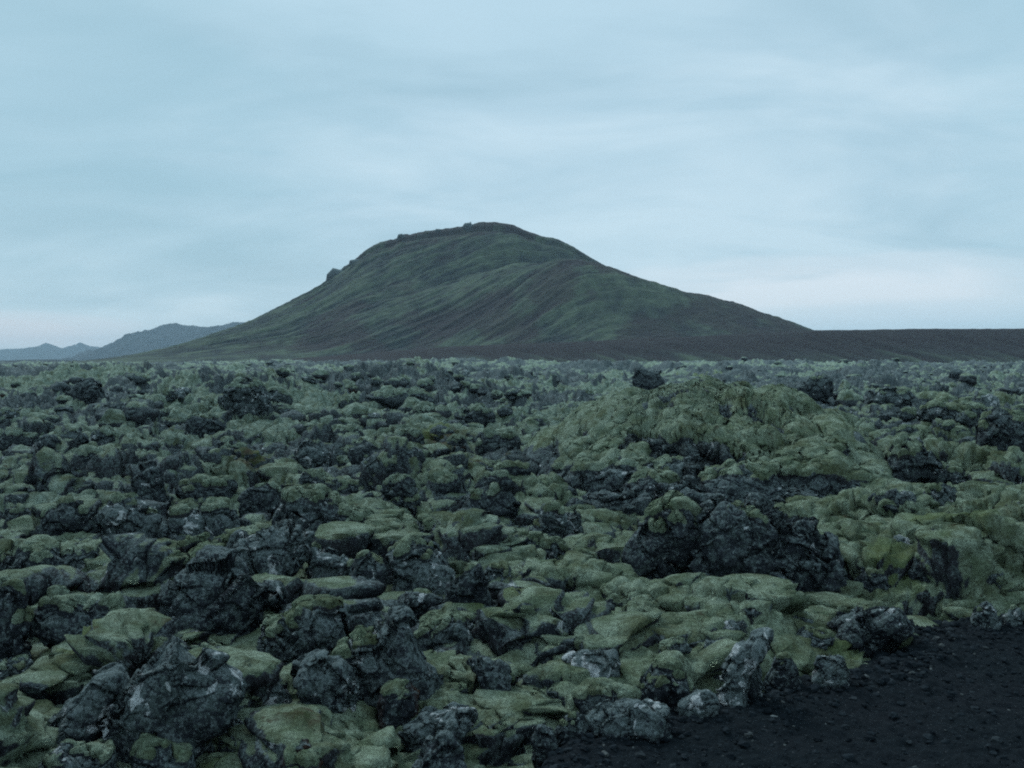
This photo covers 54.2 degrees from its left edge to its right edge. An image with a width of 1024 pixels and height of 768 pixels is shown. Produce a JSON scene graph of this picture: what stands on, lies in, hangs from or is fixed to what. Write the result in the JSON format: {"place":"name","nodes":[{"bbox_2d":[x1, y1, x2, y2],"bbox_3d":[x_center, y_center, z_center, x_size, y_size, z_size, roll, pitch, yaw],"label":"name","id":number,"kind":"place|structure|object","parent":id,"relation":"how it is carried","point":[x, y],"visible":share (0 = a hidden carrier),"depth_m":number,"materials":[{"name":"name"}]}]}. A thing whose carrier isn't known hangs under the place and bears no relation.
{"place":"outdoors","nodes":[
{"label":"outdoors","id":0,"kind":"place"},
{"bbox_2d":[0,342,100,360],"bbox_3d":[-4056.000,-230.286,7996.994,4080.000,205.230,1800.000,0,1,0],"label":"mountain","id":1,"kind":"structure","parent":0,"point":[45,351],"depth_m":7683.86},
{"bbox_2d":[47,322,244,359],"bbox_3d":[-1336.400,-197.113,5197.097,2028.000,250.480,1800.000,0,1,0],"label":"mountain","id":2,"kind":"structure","parent":0,"point":[165,336],"depth_m":4875.48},
{"bbox_2d":[71,222,811,362],"bbox_3d":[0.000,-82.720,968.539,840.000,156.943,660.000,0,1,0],"label":"hill","id":3,"kind":"structure","parent":0,"point":[488,283],"depth_m":817.05,"materials":[{"name":"plant"}]},
{"bbox_2d":[0,356,1023,767],"bbox_3d":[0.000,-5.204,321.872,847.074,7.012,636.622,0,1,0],"label":"moss ground","id":4,"kind":"structure","parent":0,"point":[964,552],"depth_m":10.49,"materials":[{"name":"plant"}]},
{"bbox_2d":[1,503,31,528],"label":"lava rock","id":5,"kind":"object","parent":4,"relation":"on","point":[17,510],"visible":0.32,"depth_m":13.38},
{"bbox_2d":[0,576,33,659],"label":"lava boulder","id":6,"kind":"object","parent":4,"relation":"on","point":[16,614],"visible":0.85,"depth_m":7.43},
{"bbox_2d":[0,654,33,679],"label":"lava rock","id":7,"kind":"object","parent":4,"relation":"on","point":[16,665],"visible":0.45,"depth_m":7.02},
{"bbox_2d":[0,427,38,450],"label":"lava rock","id":8,"kind":"object","parent":4,"relation":"on","point":[9,436],"visible":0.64,"depth_m":25.34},
{"bbox_2d":[0,539,63,570],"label":"lava boulder","id":9,"kind":"object","parent":4,"relation":"on","point":[23,553],"visible":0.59,"depth_m":10.36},
{"bbox_2d":[37,434,60,450],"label":"lava rock","id":10,"kind":"object","parent":4,"relation":"on","point":[49,440],"visible":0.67,"depth_m":23.33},
{"bbox_2d":[35,496,101,535],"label":"lava boulder","id":11,"kind":"object","parent":4,"relation":"on","point":[63,515],"visible":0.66,"depth_m":12.35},
{"bbox_2d":[38,739,117,767],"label":"lava boulder","id":12,"kind":"object","parent":4,"relation":"on","point":[71,753],"visible":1,"depth_m":5.33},
{"bbox_2d":[60,545,99,570],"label":"lava rock","id":13,"kind":"object","parent":4,"relation":"on","point":[73,556],"visible":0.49,"depth_m":10.56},
{"bbox_2d":[30,585,135,648],"bbox_3d":[-3.344,1.953,7.833,0.796,0.711,0.735,0,1,-23],"label":"lava boulder","id":14,"kind":"object","parent":4,"relation":"on","point":[60,611],"visible":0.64,"depth_m":7.64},
{"bbox_2d":[65,441,104,468],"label":"lava boulder","id":15,"kind":"object","parent":4,"relation":"on","point":[85,453],"visible":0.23,"depth_m":19.74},
{"bbox_2d":[64,377,109,405],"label":"lava rock","id":16,"kind":"object","parent":4,"relation":"on","point":[88,390],"visible":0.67,"depth_m":50.69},
{"bbox_2d":[48,661,129,744],"bbox_3d":[-2.498,1.991,5.816,0.532,0.688,0.452,0,1,-24],"label":"lava boulder","id":17,"kind":"object","parent":4,"relation":"on","point":[80,715],"visible":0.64,"depth_m":5.70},
{"bbox_2d":[90,427,115,441],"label":"lava rock","id":18,"kind":"object","parent":4,"relation":"on","point":[103,433],"visible":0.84,"depth_m":25.09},
{"bbox_2d":[95,492,162,538],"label":"lava boulder","id":19,"kind":"object","parent":4,"relation":"on","point":[123,513],"visible":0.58,"depth_m":12.28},
{"bbox_2d":[127,460,170,513],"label":"lava rock","id":20,"kind":"object","parent":4,"relation":"on","point":[148,481],"visible":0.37,"depth_m":15.47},
{"bbox_2d":[130,732,195,767],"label":"lava boulder","id":21,"kind":"object","parent":4,"relation":"on","point":[149,750],"visible":0.98,"depth_m":5.44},
{"bbox_2d":[95,634,246,762],"bbox_3d":[-1.991,1.923,5.809,0.868,0.940,0.601,0,1,-19],"label":"lava boulder","id":22,"kind":"object","parent":4,"relation":"on","point":[175,690],"visible":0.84,"depth_m":5.62,"materials":[{"name":"stone"}]},
{"bbox_2d":[157,496,240,538],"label":"lava boulder","id":23,"kind":"object","parent":4,"relation":"on","point":[215,516],"visible":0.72,"depth_m":12.39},
{"bbox_2d":[173,532,229,569],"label":"lava boulder","id":24,"kind":"object","parent":4,"relation":"on","point":[189,546],"visible":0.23,"depth_m":10.37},
{"bbox_2d":[185,413,224,437],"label":"lava rock","id":25,"kind":"object","parent":4,"relation":"on","point":[200,426],"visible":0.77,"depth_m":30.44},
{"bbox_2d":[190,639,221,648],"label":"lava rock","id":26,"kind":"object","parent":4,"relation":"on","point":[209,643],"visible":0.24,"depth_m":7.56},
{"bbox_2d":[175,474,237,503],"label":"lava boulder","id":27,"kind":"object","parent":4,"relation":"on","point":[196,487],"visible":0.69,"depth_m":15.88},
{"bbox_2d":[157,545,285,636],"bbox_3d":[-2.444,1.858,8.469,1.050,0.969,1.015,0,1,-16],"label":"lava boulder","id":28,"kind":"object","parent":4,"relation":"on","point":[218,590],"visible":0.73,"depth_m":8.16,"materials":[{"name":"stone"}]},
{"bbox_2d":[216,436,263,454],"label":"lava boulder","id":29,"kind":"object","parent":4,"relation":"on","point":[227,442],"visible":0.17,"depth_m":21.33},
{"bbox_2d":[217,373,272,419],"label":"lava crag","id":30,"kind":"structure","parent":4,"relation":"on","point":[242,395],"depth_m":36.52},
{"bbox_2d":[238,481,281,519],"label":"lava rock","id":31,"kind":"object","parent":4,"relation":"on","point":[265,497],"visible":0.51,"depth_m":13.90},
{"bbox_2d":[226,518,314,576],"bbox_3d":[-2.475,1.836,10.244,0.893,0.886,0.851,0,1,-13],"label":"lava boulder","id":32,"kind":"object","parent":4,"relation":"on","point":[283,547],"visible":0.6,"depth_m":10.01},
{"bbox_2d":[264,678,292,704],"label":"lava boulder","id":33,"kind":"object","parent":4,"relation":"on","point":[278,695],"visible":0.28,"depth_m":6.33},
{"bbox_2d":[267,386,292,404],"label":"lava rock","id":34,"kind":"object","parent":4,"relation":"on","point":[277,394],"visible":0.77,"depth_m":46.26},
{"bbox_2d":[272,402,294,414],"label":"lava rock","id":35,"kind":"object","parent":4,"relation":"on","point":[280,408],"visible":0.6,"depth_m":37.98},
{"bbox_2d":[278,737,322,767],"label":"lava boulder","id":36,"kind":"object","parent":4,"relation":"on","point":[299,752],"visible":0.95,"depth_m":5.30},
{"bbox_2d":[255,594,350,665],"bbox_3d":[-1.610,1.998,7.710,0.736,0.756,0.670,0,1,-12],"label":"lava boulder","id":37,"kind":"object","parent":4,"relation":"on","point":[304,624],"visible":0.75,"depth_m":7.48,"materials":[{"name":"stone"}]},
{"bbox_2d":[295,439,328,469],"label":"lava rock","id":38,"kind":"object","parent":4,"relation":"on","point":[312,454],"visible":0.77,"depth_m":21.17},
{"bbox_2d":[299,468,325,484],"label":"lava rock","id":39,"kind":"object","parent":4,"relation":"on","point":[313,476],"visible":0.77,"depth_m":14.92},
{"bbox_2d":[272,483,374,531],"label":"lava boulder","id":40,"kind":"object","parent":4,"relation":"on","point":[312,507],"visible":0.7,"depth_m":12.43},
{"bbox_2d":[290,648,359,713],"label":"lava boulder","id":41,"kind":"object","parent":4,"relation":"on","point":[322,677],"visible":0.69,"depth_m":6.32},
{"bbox_2d":[305,547,348,578],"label":"lava rock","id":42,"kind":"object","parent":4,"relation":"on","point":[327,562],"visible":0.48,"depth_m":10.13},
{"bbox_2d":[335,475,358,494],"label":"lava rock","id":43,"kind":"object","parent":4,"relation":"on","point":[350,484],"visible":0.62,"depth_m":15.24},
{"bbox_2d":[333,423,364,436],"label":"lava rock","id":44,"kind":"object","parent":4,"relation":"on","point":[353,428],"visible":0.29,"depth_m":27.03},
{"bbox_2d":[347,439,379,464],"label":"lava rock","id":45,"kind":"object","parent":4,"relation":"on","point":[356,454],"visible":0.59,"depth_m":19.82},
{"bbox_2d":[347,549,387,583],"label":"lava rock","id":46,"kind":"object","parent":4,"relation":"on","point":[367,564],"visible":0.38,"depth_m":10.00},
{"bbox_2d":[329,599,444,707],"bbox_3d":[-0.874,1.910,6.854,0.839,0.858,0.719,0,1,-7],"label":"lava boulder","id":47,"kind":"object","parent":4,"relation":"on","point":[388,649],"visible":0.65,"depth_m":6.65,"materials":[{"name":"stone"}]},
{"bbox_2d":[380,452,396,472],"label":"lava rock","id":48,"kind":"object","parent":4,"relation":"on","point":[390,464],"visible":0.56,"depth_m":16.50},
{"bbox_2d":[376,678,419,728],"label":"lava boulder","id":49,"kind":"object","parent":4,"relation":"on","point":[397,705],"visible":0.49,"depth_m":6.34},
{"bbox_2d":[383,473,415,498],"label":"lava rock","id":50,"kind":"object","parent":4,"relation":"on","point":[404,483],"visible":0.85,"depth_m":14.30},
{"bbox_2d":[386,486,417,498],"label":"lava rock","id":51,"kind":"object","parent":4,"relation":"on","point":[412,491],"visible":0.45,"depth_m":14.25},
{"bbox_2d":[366,386,438,409],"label":"lava boulder","id":52,"kind":"object","parent":4,"relation":"on","point":[394,398],"visible":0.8,"depth_m":50.20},
{"bbox_2d":[387,426,424,444],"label":"lava rock","id":53,"kind":"object","parent":4,"relation":"on","point":[413,434],"visible":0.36,"depth_m":23.93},
{"bbox_2d":[405,447,425,463],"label":"lava rock","id":54,"kind":"object","parent":4,"relation":"on","point":[418,453],"visible":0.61,"depth_m":16.61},
{"bbox_2d":[397,591,443,619],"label":"lava boulder","id":55,"kind":"object","parent":4,"relation":"on","point":[419,604],"visible":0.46,"depth_m":8.90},
{"bbox_2d":[385,534,455,594],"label":"lava boulder","id":56,"kind":"object","parent":4,"relation":"on","point":[422,562],"visible":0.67,"depth_m":10.06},
{"bbox_2d":[414,401,435,413],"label":"lava rock","id":57,"kind":"object","parent":4,"relation":"on","point":[422,407],"visible":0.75,"depth_m":40.95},
{"bbox_2d":[415,513,435,532],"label":"lava boulder","id":58,"kind":"object","parent":4,"relation":"on","point":[426,522],"visible":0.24,"depth_m":12.42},
{"bbox_2d":[398,702,477,754],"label":"lava boulder","id":59,"kind":"object","parent":4,"relation":"on","point":[457,720],"visible":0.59,"depth_m":6.13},
{"bbox_2d":[412,730,466,767],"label":"lava boulder","id":60,"kind":"object","parent":4,"relation":"on","point":[443,749],"visible":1,"depth_m":5.32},
{"bbox_2d":[413,605,473,650],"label":"lava boulder","id":61,"kind":"object","parent":4,"relation":"on","point":[450,624],"visible":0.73,"depth_m":7.80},
{"bbox_2d":[430,474,459,493],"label":"lava rock","id":62,"kind":"object","parent":4,"relation":"on","point":[447,483],"visible":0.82,"depth_m":15.74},
{"bbox_2d":[444,681,468,693],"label":"lava rock","id":63,"kind":"object","parent":4,"relation":"on","point":[461,686],"visible":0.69,"depth_m":6.77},
{"bbox_2d":[446,433,466,445],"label":"lava rock","id":64,"kind":"object","parent":4,"relation":"on","point":[454,439],"visible":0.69,"depth_m":23.97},
{"bbox_2d":[443,562,493,605],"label":"lava rock","id":65,"kind":"object","parent":4,"relation":"on","point":[470,584],"visible":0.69,"depth_m":8.70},
{"bbox_2d":[454,403,495,427],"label":"lava rock","id":66,"kind":"object","parent":4,"relation":"on","point":[482,414],"visible":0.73,"depth_m":37.57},
{"bbox_2d":[466,654,511,690],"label":"lava rock","id":67,"kind":"object","parent":4,"relation":"on","point":[491,674],"visible":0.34,"depth_m":6.85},
{"bbox_2d":[459,470,521,517],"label":"lava boulder","id":68,"kind":"object","parent":4,"relation":"on","point":[491,492],"visible":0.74,"depth_m":14.19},
{"bbox_2d":[474,427,520,455],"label":"lava rock","id":69,"kind":"object","parent":4,"relation":"on","point":[493,440],"visible":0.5,"depth_m":22.71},
{"bbox_2d":[484,560,511,581],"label":"lava rock","id":70,"kind":"object","parent":4,"relation":"on","point":[495,570],"visible":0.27,"depth_m":9.59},
{"bbox_2d":[0,357,1023,536],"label":"lava rubble","id":71,"kind":"object","parent":4,"relation":"on","point":[116,418],"visible":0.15,"depth_m":42.25,"materials":[{"name":"stone"}]},
{"bbox_2d":[492,460,531,476],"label":"lava rock","id":72,"kind":"object","parent":4,"relation":"on","point":[516,468],"visible":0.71,"depth_m":15.97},
{"bbox_2d":[518,531,568,559],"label":"lava boulder","id":73,"kind":"object","parent":4,"relation":"on","point":[553,547],"visible":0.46,"depth_m":11.21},
{"bbox_2d":[530,724,557,767],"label":"lava rock","id":74,"kind":"object","parent":4,"relation":"on","point":[543,740],"visible":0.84,"depth_m":5.98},
{"bbox_2d":[529,500,583,537],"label":"lava crag","id":75,"kind":"structure","parent":4,"relation":"on","point":[555,519],"depth_m":12.64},
{"bbox_2d":[554,711,589,746],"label":"lava rock","id":76,"kind":"object","parent":4,"relation":"on","point":[573,724],"visible":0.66,"depth_m":6.14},
{"bbox_2d":[561,648,620,677],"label":"lava boulder","id":77,"kind":"object","parent":4,"relation":"on","point":[600,662],"visible":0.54,"depth_m":7.13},
{"bbox_2d":[571,677,641,716],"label":"lava boulder","id":78,"kind":"object","parent":4,"relation":"on","point":[590,693],"visible":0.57,"depth_m":6.49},
{"bbox_2d":[599,576,651,607],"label":"lava crag","id":79,"kind":"structure","parent":4,"relation":"on","point":[615,588],"depth_m":8.92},
{"bbox_2d":[585,698,672,743],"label":"lava boulder","id":80,"kind":"object","parent":4,"relation":"on","point":[647,719],"visible":0.67,"depth_m":6.13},
{"bbox_2d":[621,599,663,612],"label":"lava boulder","id":81,"kind":"object","parent":4,"relation":"on","point":[639,605],"visible":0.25,"depth_m":8.28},
{"bbox_2d":[632,367,664,389],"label":"lava rock","id":82,"kind":"object","parent":4,"relation":"on","point":[643,378],"visible":0.48,"depth_m":69.92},
{"bbox_2d":[621,490,701,579],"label":"lava crag","id":83,"kind":"structure","parent":4,"relation":"on","point":[661,543],"depth_m":10.23,"materials":[{"name":"stone"}]},
{"bbox_2d":[639,650,694,712],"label":"lava boulder","id":84,"kind":"object","parent":4,"relation":"on","point":[666,676],"visible":0.71,"depth_m":6.70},
{"bbox_2d":[658,636,691,654],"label":"lava rock","id":85,"kind":"object","parent":4,"relation":"on","point":[681,645],"visible":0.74,"depth_m":7.28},
{"bbox_2d":[677,689,719,717],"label":"lava boulder","id":86,"kind":"object","parent":4,"relation":"on","point":[701,703],"visible":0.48,"depth_m":6.44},
{"bbox_2d":[522,375,893,515],"bbox_3d":[3.375,1.315,18.607,6.833,2.911,7.950,0,1,11],"label":"lava mound","id":87,"kind":"object","parent":4,"relation":"on","point":[758,444],"visible":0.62,"depth_m":16.81,"materials":[{"name":"plant"}]},
{"bbox_2d":[606,454,683,488],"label":"lava boulder","id":88,"kind":"object","parent":87,"relation":"on","point":[617,479],"visible":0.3,"depth_m":16.07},
{"bbox_2d":[812,438,856,461],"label":"lava boulder","id":89,"kind":"object","parent":87,"relation":"on","point":[840,445],"visible":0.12,"depth_m":16.50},
{"bbox_2d":[716,627,773,706],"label":"lava boulder","id":90,"kind":"object","parent":4,"relation":"on","point":[743,660],"visible":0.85,"depth_m":6.69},
{"bbox_2d":[744,602,762,617],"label":"lava rock","id":91,"kind":"object","parent":4,"relation":"on","point":[753,610],"visible":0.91,"depth_m":8.07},
{"bbox_2d":[747,665,764,696],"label":"lava rock","id":92,"kind":"object","parent":4,"relation":"on","point":[757,687],"visible":0.45,"depth_m":6.84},
{"bbox_2d":[684,495,848,592],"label":"lava crag","id":93,"kind":"structure","parent":4,"relation":"on","point":[791,543],"depth_m":9.81,"materials":[{"name":"stone"}]},
{"bbox_2d":[788,610,813,622],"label":"lava rock","id":94,"kind":"object","parent":4,"relation":"on","point":[802,616],"visible":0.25,"depth_m":8.45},
{"bbox_2d":[796,374,833,404],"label":"lava rock","id":95,"kind":"object","parent":4,"relation":"on","point":[820,388],"visible":0.7,"depth_m":50.64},
{"bbox_2d":[796,625,834,650],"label":"lava rock","id":96,"kind":"object","parent":4,"relation":"on","point":[823,638],"visible":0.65,"depth_m":8.00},
{"bbox_2d":[811,654,849,689],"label":"lava rock","id":97,"kind":"object","parent":4,"relation":"on","point":[830,672],"visible":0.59,"depth_m":7.00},
{"bbox_2d":[826,599,915,657],"bbox_3d":[2.954,2.088,8.288,0.729,0.598,0.593,0,1,20],"label":"lava boulder","id":98,"kind":"object","parent":4,"relation":"on","point":[871,627],"visible":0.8,"depth_m":8.12,"materials":[{"name":"stone"}]},
{"bbox_2d":[855,566,891,592],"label":"lava rock","id":99,"kind":"object","parent":4,"relation":"on","point":[871,578],"visible":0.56,"depth_m":9.95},
{"bbox_2d":[877,410,897,420],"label":"lava rock","id":100,"kind":"object","parent":4,"relation":"on","point":[887,415],"visible":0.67,"depth_m":34.25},
{"bbox_2d":[866,384,914,406],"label":"lava rock","id":101,"kind":"object","parent":4,"relation":"on","point":[896,396],"visible":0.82,"depth_m":48.27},
{"bbox_2d":[879,488,910,507],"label":"lava rock","id":102,"kind":"object","parent":4,"relation":"on","point":[896,496],"visible":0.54,"depth_m":13.50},
{"bbox_2d":[882,499,916,514],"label":"lava rock","id":103,"kind":"object","parent":4,"relation":"on","point":[910,505],"visible":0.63,"depth_m":13.41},
{"bbox_2d":[891,424,918,433],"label":"lava rock","id":104,"kind":"object","parent":4,"relation":"on","point":[909,429],"visible":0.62,"depth_m":29.82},
{"bbox_2d":[897,407,916,420],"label":"lava rock","id":105,"kind":"object","parent":4,"relation":"on","point":[906,413],"visible":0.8,"depth_m":33.77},
{"bbox_2d":[887,432,942,483],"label":"lava boulder","id":106,"kind":"object","parent":4,"relation":"on","point":[912,460],"visible":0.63,"depth_m":16.77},
{"bbox_2d":[907,552,929,582],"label":"lava rock","id":107,"kind":"object","parent":4,"relation":"on","point":[916,571],"visible":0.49,"depth_m":10.04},
{"bbox_2d":[923,482,957,505],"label":"lava rock","id":108,"kind":"object","parent":4,"relation":"on","point":[942,493],"visible":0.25,"depth_m":14.15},
{"bbox_2d":[932,461,969,484],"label":"lava boulder","id":109,"kind":"object","parent":4,"relation":"on","point":[954,472],"visible":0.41,"depth_m":17.06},
{"bbox_2d":[916,397,987,425],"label":"lava boulder","id":110,"kind":"object","parent":4,"relation":"on","point":[930,411],"visible":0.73,"depth_m":31.18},
{"bbox_2d":[955,410,976,426],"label":"lava rock","id":111,"kind":"object","parent":4,"relation":"on","point":[968,418],"visible":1,"depth_m":29.92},
{"bbox_2d":[970,601,1002,629],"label":"lava rock","id":112,"kind":"object","parent":4,"relation":"on","point":[984,615],"visible":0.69,"depth_m":8.60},
{"bbox_2d":[980,394,1000,406],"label":"lava rock","id":113,"kind":"object","parent":4,"relation":"on","point":[989,400],"visible":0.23,"depth_m":36.47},
{"bbox_2d":[975,406,1023,451],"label":"lava boulder","id":114,"kind":"object","parent":4,"relation":"on","point":[1001,428],"visible":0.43,"depth_m":19.49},
{"bbox_2d":[1001,605,1023,626],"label":"lava rock","id":115,"kind":"object","parent":4,"relation":"on","point":[1013,616],"visible":0.55,"depth_m":8.69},
{"bbox_2d":[0,0,1023,348],"label":"sky","id":116,"kind":"structure","parent":0,"point":[812,164],"materials":[{"name":"blue"}]},
{"bbox_2d":[290,328,1023,362],"bbox_3d":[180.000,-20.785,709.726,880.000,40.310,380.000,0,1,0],"label":"ridge","id":117,"kind":"structure","parent":0,"point":[946,345],"depth_m":653.04,"materials":[{"name":"soil"}]},
{"bbox_2d":[538,613,1023,767],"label":"gravel road","id":118,"kind":"structure","parent":0,"point":[886,743],"depth_m":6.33,"materials":[{"name":"gravel"}]},
{"bbox_2d":[763,651,801,690],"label":"lava rock","id":119,"kind":"object","parent":118,"relation":"on","point":[783,671],"visible":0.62,"depth_m":7.06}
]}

